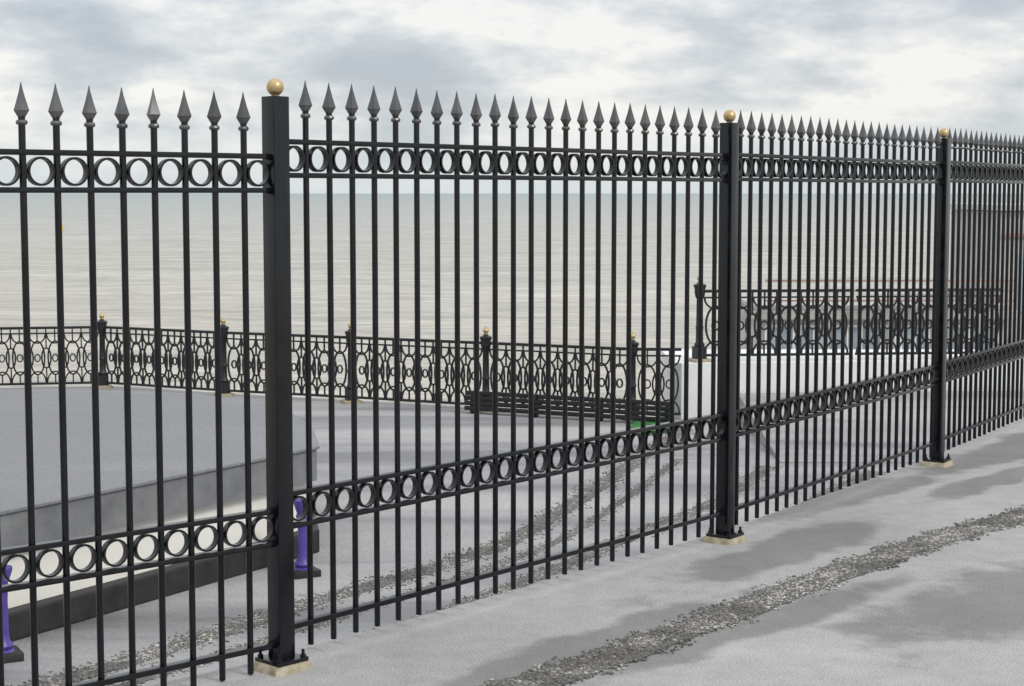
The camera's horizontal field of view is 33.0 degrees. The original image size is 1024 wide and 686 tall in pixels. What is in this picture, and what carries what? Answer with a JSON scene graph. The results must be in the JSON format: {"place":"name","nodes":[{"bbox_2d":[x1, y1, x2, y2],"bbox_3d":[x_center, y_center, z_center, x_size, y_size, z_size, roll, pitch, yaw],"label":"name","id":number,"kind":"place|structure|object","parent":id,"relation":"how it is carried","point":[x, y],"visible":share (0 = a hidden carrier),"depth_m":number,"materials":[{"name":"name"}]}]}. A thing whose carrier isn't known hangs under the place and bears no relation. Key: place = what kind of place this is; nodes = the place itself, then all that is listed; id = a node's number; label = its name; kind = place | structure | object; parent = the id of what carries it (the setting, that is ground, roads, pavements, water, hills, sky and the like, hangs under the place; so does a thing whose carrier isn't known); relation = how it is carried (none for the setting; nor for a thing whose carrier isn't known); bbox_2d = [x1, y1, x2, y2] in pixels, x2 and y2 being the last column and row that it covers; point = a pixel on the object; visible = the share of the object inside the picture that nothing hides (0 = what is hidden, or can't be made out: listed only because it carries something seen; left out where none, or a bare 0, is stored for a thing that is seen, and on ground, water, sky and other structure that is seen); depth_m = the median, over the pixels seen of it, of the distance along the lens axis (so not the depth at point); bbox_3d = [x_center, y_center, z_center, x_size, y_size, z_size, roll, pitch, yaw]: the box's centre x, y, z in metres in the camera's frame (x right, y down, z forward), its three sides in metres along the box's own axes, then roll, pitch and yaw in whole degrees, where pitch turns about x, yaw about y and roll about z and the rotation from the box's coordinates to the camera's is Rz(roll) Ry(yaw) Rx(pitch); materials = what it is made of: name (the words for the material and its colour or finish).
{"place":"outdoors","nodes":[
{"label":"outdoors","id":0,"kind":"place"},
{"bbox_2d":[0,386,915,685],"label":"deck","id":1,"kind":"structure","parent":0,"point":[84,648],"depth_m":18.56,"materials":[{"name":"concrete"}]},
{"bbox_2d":[97,312,112,388],"bbox_3d":[-7.370,0.127,31.127,0.300,1.390,0.300,-2,5,-23],"label":"railing post","id":2,"kind":"object","parent":1,"relation":"on","point":[103,377],"visible":0.94,"depth_m":31.08,"materials":[{"name":"black metal"}]},
{"bbox_2d":[0,326,98,385],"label":"iron railing","id":3,"kind":"object","parent":2,"relation":"attached to","point":[46,377],"visible":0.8,"depth_m":30.95,"materials":[{"name":"black metal"}]},
{"bbox_2d":[104,326,214,390],"bbox_3d":[-6.175,0.264,30.512,2.597,1.042,0.070,3,6,27],"label":"iron railing","id":4,"kind":"object","parent":2,"relation":"attached to","point":[144,360],"visible":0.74,"depth_m":30.47,"materials":[{"name":"black metal"}]},
{"bbox_2d":[0,390,320,663],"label":"shelter","id":5,"kind":"object","parent":1,"relation":"on","point":[14,511],"visible":0.57,"depth_m":15.61,"materials":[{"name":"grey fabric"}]},
{"bbox_2d":[214,317,234,396],"bbox_3d":[-4.980,0.235,29.882,0.300,1.390,0.300,-2,5,-23],"label":"railing post","id":6,"kind":"object","parent":1,"relation":"on","point":[225,385],"visible":0.85,"depth_m":29.84,"materials":[{"name":"black metal"}]},
{"bbox_2d":[226,331,347,397],"bbox_3d":[-3.835,0.361,29.391,2.399,1.042,0.070,2,5,23],"label":"iron railing","id":7,"kind":"object","parent":6,"relation":"attached to","point":[297,366],"visible":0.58,"depth_m":29.29,"materials":[{"name":"black metal"}]},
{"bbox_2d":[340,323,361,403],"bbox_3d":[-2.690,0.321,28.886,0.300,1.390,0.300,-2,5,-23],"label":"railing post","id":8,"kind":"object","parent":1,"relation":"on","point":[347,400],"visible":0.38,"depth_m":28.84,"materials":[{"name":"black metal"}]},
{"bbox_2d":[21,430,691,685],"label":"gravel strip","id":9,"kind":"object","parent":1,"relation":"on","point":[386,583],"visible":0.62,"depth_m":15.63,"materials":[{"name":"grey gravel"}]},
{"bbox_2d":[6,428,694,685],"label":"pebbles","id":10,"kind":"object","parent":9,"relation":"on","point":[126,661],"visible":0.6,"depth_m":14.92,"materials":[{"name":"grey gravel"}]},
{"bbox_2d":[116,459,680,685],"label":"gravel strip","id":11,"kind":"object","parent":1,"relation":"on","point":[554,541],"visible":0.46,"depth_m":17.27,"materials":[{"name":"grey gravel"}]},
{"bbox_2d":[107,459,682,685],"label":"pebbles","id":12,"kind":"object","parent":11,"relation":"on","point":[406,589],"visible":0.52,"depth_m":16.30,"materials":[{"name":"grey gravel"}]},
{"bbox_2d":[479,326,491,412],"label":"railing post","id":13,"kind":"object","parent":1,"relation":"on","point":[485,338],"visible":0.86,"depth_m":27.76,"materials":[{"name":"black metal"}]},
{"bbox_2d":[357,336,482,404],"bbox_3d":[-1.555,0.451,28.360,2.410,1.042,0.070,2,5,25],"label":"iron railing","id":14,"kind":"object","parent":13,"relation":"attached to","point":[412,371],"visible":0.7,"depth_m":28.36,"materials":[{"name":"black metal"}]},
{"bbox_2d":[464,390,669,421],"bbox_3d":[0.854,1.002,26.864,3.500,0.352,0.165,2,5,25],"label":"bench","id":15,"kind":"object","parent":1,"relation":"on","point":[606,402],"visible":0.57,"depth_m":26.82,"materials":[{"name":"black metal"}]},
{"bbox_2d":[428,466,773,613],"bbox_3d":[0.143,2.110,16.140,0.640,0.001,13.762,3,6,29],"label":"gravel strip","id":16,"kind":"object","parent":1,"relation":"on","point":[603,548],"visible":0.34,"depth_m":16.57,"materials":[{"name":"grey gravel"}]},
{"bbox_2d":[360,466,781,632],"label":"pebbles","id":17,"kind":"object","parent":16,"relation":"on","point":[603,551],"visible":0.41,"depth_m":16.56,"materials":[{"name":"grey gravel"}]},
{"bbox_2d":[620,331,639,420],"bbox_3d":[1.860,0.508,26.734,0.300,1.390,0.300,-2,5,-23],"label":"railing post","id":18,"kind":"object","parent":1,"relation":"on","point":[634,346],"visible":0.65,"depth_m":26.68,"materials":[{"name":"black metal"}]},
{"bbox_2d":[489,342,625,413],"bbox_3d":[0.720,0.544,27.284,2.427,1.042,0.070,2,5,25],"label":"iron railing","id":19,"kind":"object","parent":18,"relation":"attached to","point":[519,378],"visible":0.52,"depth_m":27.28,"materials":[{"name":"black metal"}]},
{"bbox_2d":[636,348,680,414],"bbox_3d":[2.259,0.594,26.713,0.700,1.042,0.070,0,5,4],"label":"iron railing","id":20,"kind":"object","parent":18,"relation":"attached to","point":[665,366],"visible":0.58,"depth_m":26.69,"materials":[{"name":"black metal"}]},
{"bbox_2d":[631,420,677,434],"bbox_3d":[2.134,1.241,25.921,0.725,0.041,1.818,0,5,6],"label":"turf mat","id":21,"kind":"object","parent":1,"relation":"on","point":[636,423],"visible":0.21,"depth_m":25.92,"materials":[{"name":"green plant"}]},
{"bbox_2d":[802,471,878,502],"bbox_3d":[1.547,2.087,16.399,0.539,0.001,12.485,3,6,31],"label":"gravel strip","id":22,"kind":"object","parent":1,"relation":"on","point":[826,492],"visible":0.09,"depth_m":20.93,"materials":[{"name":"grey gravel"}]},
{"bbox_2d":[764,470,886,515],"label":"pebbles","id":23,"kind":"object","parent":22,"relation":"on","point":[860,479],"visible":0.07,"depth_m":20.81,"materials":[{"name":"grey gravel"}]},
{"bbox_2d":[661,349,1023,418],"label":"wall","id":24,"kind":"structure","parent":1,"relation":"on","point":[693,388],"depth_m":26.98,"materials":[{"name":"white concrete"}]},
{"bbox_2d":[689,276,710,362],"bbox_3d":[2.920,-0.391,26.917,0.300,1.390,0.300,-2,5,-23],"label":"railing post","id":25,"kind":"object","parent":24,"relation":"on","point":[694,359],"visible":0.38,"depth_m":26.89,"materials":[{"name":"black metal"}]},
{"bbox_2d":[704,289,849,356],"bbox_3d":[4.135,-0.319,27.049,2.343,1.042,0.070,-1,5,-6],"label":"iron railing","id":26,"kind":"object","parent":25,"relation":"attached to","point":[783,324],"visible":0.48,"depth_m":27.05,"materials":[{"name":"black metal"}]},
{"bbox_2d":[855,288,999,354],"bbox_3d":[6.575,-0.340,27.298,2.363,1.042,0.070,-1,5,-6],"label":"iron railing","id":27,"kind":"object","parent":24,"relation":"on","point":[895,322],"visible":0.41,"depth_m":27.26,"materials":[{"name":"black metal"}]},
{"bbox_2d":[740,391,1023,461],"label":"ramp","id":28,"kind":"structure","parent":1,"relation":"on","point":[801,434],"depth_m":24.50,"materials":[{"name":"concrete"}]},
{"bbox_2d":[0,193,1023,416],"bbox_3d":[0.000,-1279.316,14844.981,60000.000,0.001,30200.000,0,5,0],"label":"sea","id":29,"kind":"structure","parent":0,"point":[42,257],"depth_m":174.13,"materials":[{"name":"liquid"}]},
{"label":"pier deck","id":30,"kind":"structure","parent":29,"relation":"in","visible":0},
{"bbox_2d":[740,293,1016,348],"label":"pier building","id":31,"kind":"structure","parent":30,"relation":"on","point":[743,334],"depth_m":43.62,"materials":[{"name":"paint"}]},
{"bbox_2d":[764,325,794,348],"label":"window","id":32,"kind":"structure","parent":31,"relation":"in","point":[784,335],"depth_m":43.61,"materials":[{"name":"grey glass"}]},
{"bbox_2d":[800,325,823,348],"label":"window","id":33,"kind":"structure","parent":31,"relation":"in","point":[812,332],"depth_m":43.61,"materials":[{"name":"grey glass"}]},
{"bbox_2d":[836,325,862,348],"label":"window","id":34,"kind":"structure","parent":31,"relation":"in","point":[838,332],"depth_m":43.61,"materials":[{"name":"grey glass"}]},
{"bbox_2d":[869,325,895,348],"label":"window","id":35,"kind":"structure","parent":31,"relation":"in","point":[886,330],"depth_m":43.61,"materials":[{"name":"grey glass"}]},
{"bbox_2d":[900,325,929,348],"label":"window","id":36,"kind":"structure","parent":31,"relation":"in","point":[909,330],"depth_m":43.61,"materials":[{"name":"grey glass"}]},
{"bbox_2d":[947,325,963,348],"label":"window","id":37,"kind":"structure","parent":31,"relation":"in","point":[947,325],"depth_m":43.61,"materials":[{"name":"grey glass"}]},
{"bbox_2d":[968,325,994,348],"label":"window","id":38,"kind":"structure","parent":31,"relation":"in","point":[969,325],"depth_m":43.61,"materials":[{"name":"grey glass"}]},
{"bbox_2d":[765,278,1013,348],"bbox_3d":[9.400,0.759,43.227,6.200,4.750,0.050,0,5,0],"label":"safety rail","id":39,"kind":"object","parent":30,"relation":"on","point":[829,300],"visible":0.18,"depth_m":43.03,"materials":[{"name":"black metal"}]},
{"bbox_2d":[950,203,1023,341],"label":"kiosk","id":40,"kind":"object","parent":30,"relation":"on","point":[990,252],"visible":0.18,"depth_m":44.93,"materials":[{"name":"red paint"}]},
{"bbox_2d":[1016,253,1022,311],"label":"window","id":41,"kind":"structure","parent":40,"relation":"in","point":[1018,253],"depth_m":43.99,"materials":[{"name":"grey glass"}]},
{"bbox_2d":[0,0,1023,192],"label":"sky","id":42,"kind":"structure","parent":0,"point":[927,64],"materials":[{"name":"white"}]},
{"bbox_2d":[149,418,1023,685],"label":"terrace","id":43,"kind":"structure","parent":0,"point":[952,614],"depth_m":6.90,"materials":[{"name":"concrete"}]},
{"bbox_2d":[254,78,312,676],"bbox_3d":[-0.812,0.123,6.016,0.190,2.066,0.188,5,7,43],"label":"fence post","id":44,"kind":"object","parent":43,"relation":"on","point":[283,658],"visible":0.95,"depth_m":5.99,"materials":[{"name":"black metal"}]},
{"bbox_2d":[0,82,276,685],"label":"steel fence","id":45,"kind":"object","parent":44,"relation":"attached to","point":[90,175],"visible":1,"depth_m":5.62,"materials":[{"name":"black metal"}]},
{"bbox_2d":[289,81,727,644],"bbox_3d":[0.110,-0.004,7.131,0.042,2.009,2.838,4,6,39],"label":"steel fence","id":46,"kind":"object","parent":44,"relation":"attached to","point":[435,493],"visible":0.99,"depth_m":6.95,"materials":[{"name":"black metal"}]},
{"bbox_2d":[701,110,746,545],"bbox_3d":[1.025,-0.070,8.245,0.188,2.066,0.190,4,6,37],"label":"fence post","id":47,"kind":"object","parent":43,"relation":"on","point":[725,533],"visible":0.97,"depth_m":8.22,"materials":[{"name":"black metal"}]},
{"bbox_2d":[735,110,943,524],"bbox_3d":[1.824,-0.205,9.408,0.043,2.009,2.787,3,6,34],"label":"steel fence","id":48,"kind":"object","parent":47,"relation":"attached to","point":[796,400],"visible":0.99,"depth_m":9.27,"materials":[{"name":"black metal"}]},
{"bbox_2d":[482,507,1023,685],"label":"gravel strip","id":49,"kind":"object","parent":43,"relation":"on","point":[841,577],"visible":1,"depth_m":6.93,"materials":[{"name":"grey gravel"}]},
{"bbox_2d":[479,505,1023,685],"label":"pebbles","id":50,"kind":"object","parent":49,"relation":"on","point":[920,543],"visible":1,"depth_m":6.99,"materials":[{"name":"grey gravel"}]},
{"bbox_2d":[919,128,953,467],"bbox_3d":[2.618,-0.272,10.573,0.188,2.066,0.190,3,6,32],"label":"fence post","id":51,"kind":"object","parent":43,"relation":"on","point":[938,459],"visible":0.91,"depth_m":10.55,"materials":[{"name":"black metal"}]},
{"bbox_2d":[944,128,1023,451],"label":"steel fence","id":52,"kind":"object","parent":51,"relation":"attached to","point":[970,364],"visible":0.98,"depth_m":11.40,"materials":[{"name":"black metal"}]}
]}

